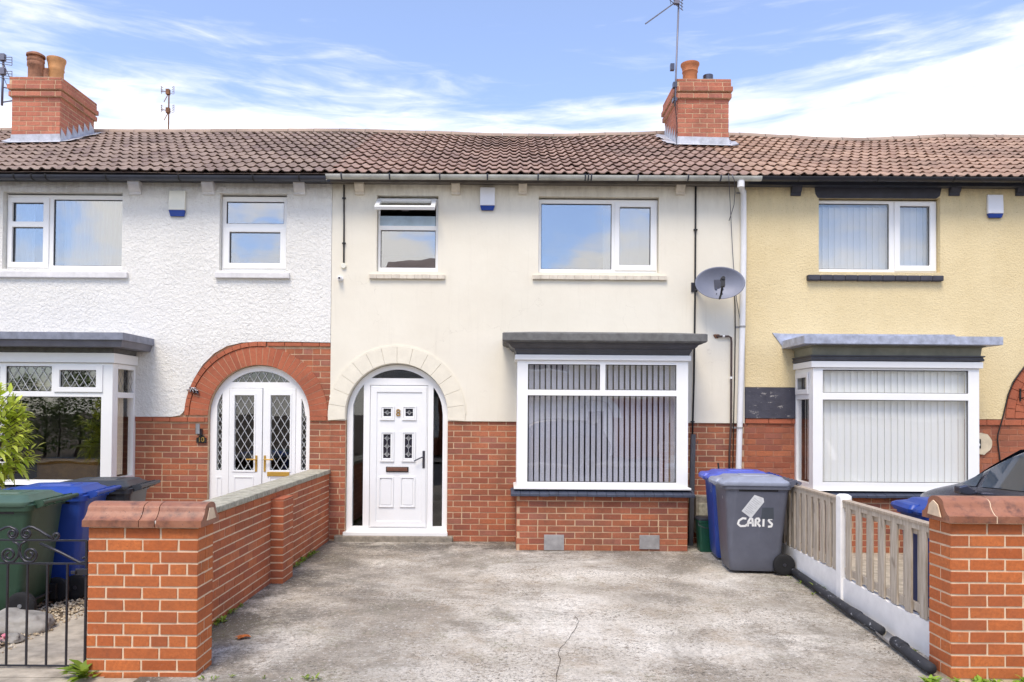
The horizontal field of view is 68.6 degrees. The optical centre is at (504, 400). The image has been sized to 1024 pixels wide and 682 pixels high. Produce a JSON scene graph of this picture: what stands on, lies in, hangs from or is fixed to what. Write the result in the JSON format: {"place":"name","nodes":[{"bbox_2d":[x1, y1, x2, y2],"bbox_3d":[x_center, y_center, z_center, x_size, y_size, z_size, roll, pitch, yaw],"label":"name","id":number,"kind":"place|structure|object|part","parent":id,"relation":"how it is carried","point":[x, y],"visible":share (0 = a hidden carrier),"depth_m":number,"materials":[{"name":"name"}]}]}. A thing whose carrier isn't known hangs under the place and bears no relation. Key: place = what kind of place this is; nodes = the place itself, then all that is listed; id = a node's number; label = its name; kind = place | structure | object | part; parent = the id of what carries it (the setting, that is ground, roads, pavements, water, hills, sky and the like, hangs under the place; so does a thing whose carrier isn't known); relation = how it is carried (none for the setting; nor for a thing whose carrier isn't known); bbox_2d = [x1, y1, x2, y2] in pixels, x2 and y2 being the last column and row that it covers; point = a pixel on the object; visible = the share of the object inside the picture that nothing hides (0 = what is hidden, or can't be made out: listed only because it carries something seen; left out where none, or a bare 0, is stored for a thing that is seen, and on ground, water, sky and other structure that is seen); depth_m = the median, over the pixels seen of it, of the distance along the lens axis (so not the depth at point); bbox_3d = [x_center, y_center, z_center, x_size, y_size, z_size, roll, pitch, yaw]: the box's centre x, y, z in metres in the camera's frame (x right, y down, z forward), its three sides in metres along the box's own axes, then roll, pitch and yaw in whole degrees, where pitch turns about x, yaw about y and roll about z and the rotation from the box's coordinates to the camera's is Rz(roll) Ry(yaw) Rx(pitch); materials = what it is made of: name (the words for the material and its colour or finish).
{"place":"outdoors","nodes":[
{"label":"outdoors","id":0,"kind":"place"},
{"bbox_2d":[0,127,11,145],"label":"terraced house","id":1,"kind":"structure","parent":0,"point":[5,133],"depth_m":12.28,"materials":[{"name":"tile"}]},
{"bbox_2d":[0,595,87,652],"bbox_3d":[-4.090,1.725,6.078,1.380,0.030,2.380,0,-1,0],"label":"gravel","id":2,"kind":"structure","parent":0,"point":[61,604],"depth_m":6.21,"materials":[{"name":"beige gravel"}]},
{"bbox_2d":[0,382,45,488],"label":"shrub","id":3,"kind":"object","parent":2,"relation":"on","point":[11,421],"visible":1,"depth_m":7.58,"materials":[{"name":"green plant"}]},
{"bbox_2d":[0,607,54,635],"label":"rock","id":4,"kind":"object","parent":2,"relation":"on","point":[16,620],"visible":0.8,"depth_m":5.59,"materials":[{"name":"grey stone"}]},
{"bbox_2d":[0,490,78,609],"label":"wheelie bin","id":5,"kind":"object","parent":2,"relation":"on","point":[20,510],"visible":0.75,"depth_m":6.03,"materials":[{"name":"green plastic"}]},
{"bbox_2d":[2,482,121,599],"bbox_3d":[-4.057,1.250,6.821,0.864,0.994,0.624,1,-1,-8],"label":"wheelie bin","id":6,"kind":"object","parent":2,"relation":"on","point":[73,512],"visible":0.41,"depth_m":6.60,"materials":[{"name":"blue plastic"}]},
{"bbox_2d":[63,477,160,500],"bbox_3d":[-3.977,1.264,7.461,0.864,0.989,0.624,1,-1,-8],"label":"wheelie bin","id":7,"kind":"object","parent":2,"relation":"on","point":[133,488],"visible":0.24,"depth_m":7.30,"materials":[{"name":"grey plastic"}]},
{"bbox_2d":[0,610,103,677],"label":"path","id":8,"kind":"structure","parent":0,"point":[56,648],"depth_m":5.15,"materials":[{"name":"concrete"}]},
{"bbox_2d":[1,632,24,643],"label":"rock","id":9,"kind":"object","parent":8,"relation":"on","point":[17,637],"visible":0.81,"depth_m":5.34,"materials":[{"name":"white stone"}]},
{"bbox_2d":[34,677,70,677],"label":"ground","id":10,"kind":"structure","parent":0,"point":[52,677],"depth_m":4.83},
{"bbox_2d":[0,51,374,537],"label":"terraced house","id":11,"kind":"structure","parent":10,"relation":"on","point":[132,310],"depth_m":9.69,"materials":[{"name":"white paint"}]},
{"bbox_2d":[0,53,11,105],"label":"roof aerial","id":12,"kind":"object","parent":11,"relation":"attached to","point":[3,70],"visible":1,"depth_m":11.64,"materials":[{"name":"metal"}]},
{"bbox_2d":[32,374,72,386],"bbox_3d":[-6.202,-0.421,10.287,0.480,0.466,0.480,0,-1,0],"label":"ceiling lampshade","id":13,"kind":"object","parent":11,"relation":"hanging from","point":[38,383],"visible":0.45,"depth_m":10.13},
{"bbox_2d":[0,195,127,278],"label":"window","id":14,"kind":"structure","parent":11,"relation":"in","point":[93,224],"depth_m":9.98,"materials":[{"name":"white plastic"}]},
{"bbox_2d":[0,332,153,489],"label":"bay window","id":15,"kind":"structure","parent":11,"relation":"in","point":[108,354],"depth_m":9.10,"materials":[{"name":"white plastic"}]},
{"bbox_2d":[33,458,126,478],"bbox_3d":[-6.149,1.302,10.935,1.080,0.950,0.850,0,-1,0],"label":"sofa","id":16,"kind":"object","parent":11,"relation":"on","point":[60,468],"visible":0.21,"depth_m":10.52,"materials":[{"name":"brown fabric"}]},
{"bbox_2d":[77,437,100,458],"bbox_3d":[-7.721,1.218,13.587,1.306,1.178,0.450,0,-1,0],"label":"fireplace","id":17,"kind":"object","parent":11,"relation":"on","point":[95,451],"visible":0.16,"depth_m":13.42,"materials":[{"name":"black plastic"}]},
{"bbox_2d":[161,86,172,128],"bbox_3d":[-5.899,-5.030,13.072,0.235,0.934,0.135,0,-1,0],"label":"roof aerial","id":18,"kind":"object","parent":11,"relation":"attached to","point":[167,93],"visible":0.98,"depth_m":13.10,"materials":[{"name":"metal"}]},
{"bbox_2d":[169,191,185,216],"bbox_3d":[-4.226,-2.540,9.673,0.213,0.330,0.044,0,-1,0],"label":"alarm box","id":19,"kind":"object","parent":11,"relation":"attached to","point":[177,203],"visible":1,"depth_m":9.66,"materials":[{"name":"white plastic"}]},
{"bbox_2d":[187,386,198,394],"bbox_3d":[-4.010,-0.129,9.638,0.159,0.105,0.046,0,-1,0],"label":"wall ornament","id":20,"kind":"object","parent":11,"relation":"attached to","point":[193,389],"depth_m":9.63,"materials":[{"name":"metal"}]},
{"bbox_2d":[195,424,202,435],"bbox_3d":[-3.928,0.375,9.626,0.054,0.157,0.108,0,-1,12],"label":"wall lamp","id":21,"kind":"object","parent":11,"relation":"attached to","point":[198,431],"visible":1,"depth_m":9.59,"materials":[{"name":"silver metal"}]},
{"bbox_2d":[196,435,206,442],"bbox_3d":[-3.910,0.493,9.660,0.124,0.103,0.026,0,-1,0],"label":"number plaque","id":22,"kind":"object","parent":11,"relation":"attached to","point":[201,439],"visible":1,"depth_m":9.65,"materials":[{"name":"black plastic"}]},
{"bbox_2d":[228,388,262,492],"bbox_3d":[-3.369,0.764,9.725,0.429,1.840,0.118,0,-1,0],"label":"door","id":23,"kind":"structure","parent":11,"relation":"in","point":[238,479],"depth_m":9.73,"materials":[{"name":"white plastic"}]},
{"bbox_2d":[215,197,289,278],"bbox_3d":[-3.250,-2.114,9.737,0.959,1.084,0.185,0,-1,0],"label":"window","id":24,"kind":"structure","parent":11,"relation":"in","point":[227,228],"depth_m":9.76,"materials":[{"name":"white plastic"}]},
{"bbox_2d":[262,388,295,482],"bbox_3d":[-2.933,0.764,9.725,0.425,1.840,0.118,0,-1,0],"label":"door","id":25,"kind":"structure","parent":11,"relation":"in","point":[268,475],"depth_m":9.73,"materials":[{"name":"white plastic"}]},
{"bbox_2d":[82,469,329,677],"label":"garden wall","id":26,"kind":"structure","parent":10,"relation":"on","point":[170,583],"depth_m":4.70,"materials":[{"name":"orange brick"}]},
{"bbox_2d":[0,526,87,666],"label":"garden gate","id":27,"kind":"structure","parent":26,"relation":"attached to","point":[25,539],"depth_m":4.84,"materials":[{"name":"black metal"}]},
{"bbox_2d":[325,60,762,551],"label":"terraced house","id":28,"kind":"structure","parent":10,"relation":"on","point":[547,353],"depth_m":9.68,"materials":[{"name":"beige paint"}]},
{"bbox_2d":[369,385,427,527],"bbox_3d":[-1.382,0.729,9.727,0.744,1.845,0.115,0,-1,0],"label":"door","id":29,"kind":"structure","parent":28,"relation":"in","point":[398,414],"depth_m":9.73,"materials":[{"name":"white plastic"}]},
{"bbox_2d":[369,198,444,278],"bbox_3d":[-1.258,-2.099,9.644,0.977,1.066,0.369,0,-1,0],"label":"window","id":30,"kind":"structure","parent":28,"relation":"in","point":[385,223],"depth_m":9.76,"materials":[{"name":"white plastic"}]},
{"bbox_2d":[480,187,494,210],"bbox_3d":[-0.226,-2.601,9.674,0.194,0.298,0.044,0,-1,0],"label":"alarm box","id":31,"kind":"object","parent":28,"relation":"attached to","point":[487,198],"visible":1,"depth_m":9.66,"materials":[{"name":"white plastic"}]},
{"bbox_2d":[532,199,666,280],"bbox_3d":[1.224,-2.080,9.939,1.731,1.067,0.572,0,-1,0],"label":"window","id":32,"kind":"structure","parent":28,"relation":"in","point":[629,235],"depth_m":9.78,"materials":[{"name":"white plastic"}]},
{"bbox_2d":[502,332,707,551],"bbox_3d":[1.181,0.498,9.291,2.444,2.693,0.766,0,-1,0],"label":"bay window","id":33,"kind":"structure","parent":28,"relation":"in","point":[592,515],"depth_m":9.09,"materials":[{"name":"white plastic"}]},
{"bbox_2d":[645,0,682,144],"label":"roof aerial","id":34,"kind":"object","parent":28,"relation":"attached to","point":[673,66],"visible":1,"depth_m":11.52,"materials":[{"name":"metal"}]},
{"bbox_2d":[694,495,707,532],"bbox_3d":[2.630,1.451,9.573,0.420,0.478,0.172,0,-1,0],"label":"meter box","id":35,"kind":"object","parent":28,"relation":"attached to","point":[700,504],"visible":0.2,"depth_m":9.50,"materials":[{"name":"plastic"}]},
{"bbox_2d":[699,503,707,514],"bbox_3d":[2.630,1.479,9.492,0.360,0.358,0.011,0,-1,0],"label":"door","id":36,"kind":"structure","parent":35,"relation":"in","point":[703,510],"depth_m":9.49,"materials":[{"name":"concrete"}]},
{"bbox_2d":[691,267,744,299],"bbox_3d":[2.608,-1.474,9.439,0.487,0.422,0.638,1,-1,-42],"label":"satellite dish","id":37,"kind":"object","parent":28,"relation":"attached to","point":[719,283],"visible":1,"depth_m":9.45,"materials":[{"name":"grey metal"}]},
{"bbox_2d":[709,132,1023,552],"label":"terraced house","id":38,"kind":"structure","parent":10,"relation":"on","point":[884,347],"depth_m":9.67,"materials":[{"name":"yellow paint"}]},
{"bbox_2d":[806,187,943,281],"bbox_3d":[4.777,-2.178,9.762,1.761,1.285,0.266,0,-1,0],"label":"window","id":39,"kind":"structure","parent":38,"relation":"in","point":[904,239],"depth_m":9.88,"materials":[{"name":"white plastic"}]},
{"bbox_2d":[773,333,1002,552],"bbox_3d":[4.682,0.501,9.297,2.494,2.738,0.755,0,-1,0],"label":"bay window","id":40,"kind":"structure","parent":38,"relation":"in","point":[856,355],"depth_m":9.20,"materials":[{"name":"white plastic"}]},
{"bbox_2d":[979,433,991,454],"bbox_3d":[6.126,0.558,9.652,0.282,0.285,0.037,0,-1,0],"label":"number plaque","id":41,"kind":"object","parent":38,"relation":"attached to","point":[985,443],"visible":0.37,"depth_m":9.64,"materials":[{"name":"stone"}]},
{"bbox_2d":[987,195,1003,217],"bbox_3d":[6.322,-2.504,9.673,0.200,0.298,0.044,0,-1,0],"label":"alarm box","id":42,"kind":"object","parent":38,"relation":"attached to","point":[995,207],"visible":1,"depth_m":9.66,"materials":[{"name":"white plastic"}]},
{"bbox_2d":[922,495,1023,681],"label":"gate pier","id":43,"kind":"structure","parent":10,"relation":"on","point":[976,587],"depth_m":4.70,"materials":[{"name":"orange brick"}]},
{"bbox_2d":[0,677,136,681],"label":"pavement","id":44,"kind":"structure","parent":0,"point":[17,679],"depth_m":4.64,"materials":[{"name":"concrete"}]},
{"bbox_2d":[57,659,99,681],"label":"weed plant","id":45,"kind":"object","parent":44,"relation":"on","point":[76,666],"visible":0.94,"depth_m":4.64,"materials":[{"name":"green plant"}]},
{"bbox_2d":[0,0,1023,137],"label":"sky","id":46,"kind":"structure","parent":0,"point":[815,68],"materials":[{"name":"blue"}]},
{"bbox_2d":[133,541,949,681],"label":"driveway","id":47,"kind":"structure","parent":0,"point":[429,616],"depth_m":5.92,"materials":[{"name":"concrete"}]},
{"bbox_2d":[236,634,250,638],"bbox_3d":[-1.920,1.725,5.494,0.109,0.010,0.095,1,-1,-36],"label":"fallen leaf","id":48,"kind":"object","parent":47,"relation":"on","point":[242,635],"visible":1,"depth_m":5.49,"materials":[{"name":"orange plant"}]},
{"bbox_2d":[72,550,916,679],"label":"weeds","id":49,"kind":"object","parent":47,"relation":"on","point":[222,618],"visible":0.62,"depth_m":5.93,"materials":[{"name":"green plant"}]},
{"bbox_2d":[214,541,908,667],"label":"leaf litter","id":50,"kind":"object","parent":47,"relation":"on","point":[516,599],"visible":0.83,"depth_m":6.66,"materials":[{"name":"brown plant"}]},
{"bbox_2d":[556,616,578,681],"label":"crack","id":51,"kind":"object","parent":47,"relation":"on","point":[559,650],"visible":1,"depth_m":5.17,"materials":[{"name":"grey concrete"}]},
{"bbox_2d":[688,434,697,545],"bbox_3d":[2.394,1.134,9.554,0.129,1.407,0.120,0,-1,0],"label":"leaning post","id":52,"kind":"object","parent":47,"relation":"on","point":[692,487],"visible":0.98,"depth_m":9.53,"materials":[{"name":"black metal"}]},
{"bbox_2d":[694,515,711,551],"bbox_3d":[2.458,1.621,9.119,0.279,0.420,0.278,0,-1,0],"label":"food caddy","id":53,"kind":"object","parent":47,"relation":"on","point":[702,533],"visible":0.5,"depth_m":9.04,"materials":[{"name":"green plastic"}]},
{"bbox_2d":[698,469,781,557],"bbox_3d":[2.712,1.315,8.730,0.864,1.025,0.624,0,-1,6],"label":"wheelie bin","id":54,"kind":"object","parent":47,"relation":"on","point":[712,517],"visible":0.2,"depth_m":8.61,"materials":[{"name":"blue plastic"}]},
{"bbox_2d":[708,473,801,575],"bbox_3d":[2.652,1.304,8.061,0.864,1.025,0.624,0,-1,4],"label":"wheelie bin","id":55,"kind":"object","parent":47,"relation":"on","point":[751,509],"visible":1,"depth_m":7.81,"materials":[{"name":"grey plastic"}]},
{"bbox_2d":[781,485,929,656],"bbox_3d":[3.029,1.349,7.285,0.103,1.015,4.655,0,-1,2],"label":"fence","id":56,"kind":"object","parent":47,"relation":"on","point":[817,533],"visible":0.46,"depth_m":6.25,"materials":[{"name":"concrete"}]},
{"bbox_2d":[791,568,936,673],"bbox_3d":[2.877,1.741,6.356,0.104,0.084,3.138,0,-1,5],"label":"fallen drainpipe","id":57,"kind":"object","parent":47,"relation":"on","point":[904,648],"visible":0.95,"depth_m":5.72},
{"bbox_2d":[918,674,1023,681],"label":"weeds","id":58,"kind":"object","parent":47,"relation":"on","point":[977,678],"visible":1,"depth_m":4.66,"materials":[{"name":"green plant"}]},
{"bbox_2d":[825,553,904,606],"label":"neighbour driveway","id":59,"kind":"structure","parent":0,"point":[876,568],"depth_m":8.22,"materials":[{"name":"concrete"}]},
{"bbox_2d":[891,497,929,617],"bbox_3d":[3.513,1.275,5.801,0.864,1.025,0.624,0,-1,8],"label":"wheelie bin","id":60,"kind":"object","parent":59,"relation":"on","point":[914,507],"visible":0.17,"depth_m":5.84,"materials":[{"name":"blue plastic"}]},
{"bbox_2d":[920,449,1023,496],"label":"parked car","id":61,"kind":"object","parent":59,"relation":"on","point":[1004,477],"visible":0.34,"depth_m":7.08,"materials":[{"name":"grey paint"}]},
{"bbox_3d":[4.623,0.771,7.419,0.082,0.153,0.240,0,-1,0],"label":"side window","id":62,"kind":"part","parent":61,"relation":"part of","materials":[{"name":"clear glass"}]},
{"bbox_3d":[4.651,0.623,6.847,0.153,0.406,0.750,0,-1,0],"label":"side window","id":63,"kind":"part","parent":61,"relation":"part of","materials":[{"name":"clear glass"}]},
{"bbox_2d":[1003,134,1023,141],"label":"terraced house","id":64,"kind":"structure","parent":0,"point":[1016,137],"depth_m":12.74,"materials":[{"name":"tile"}]}
]}

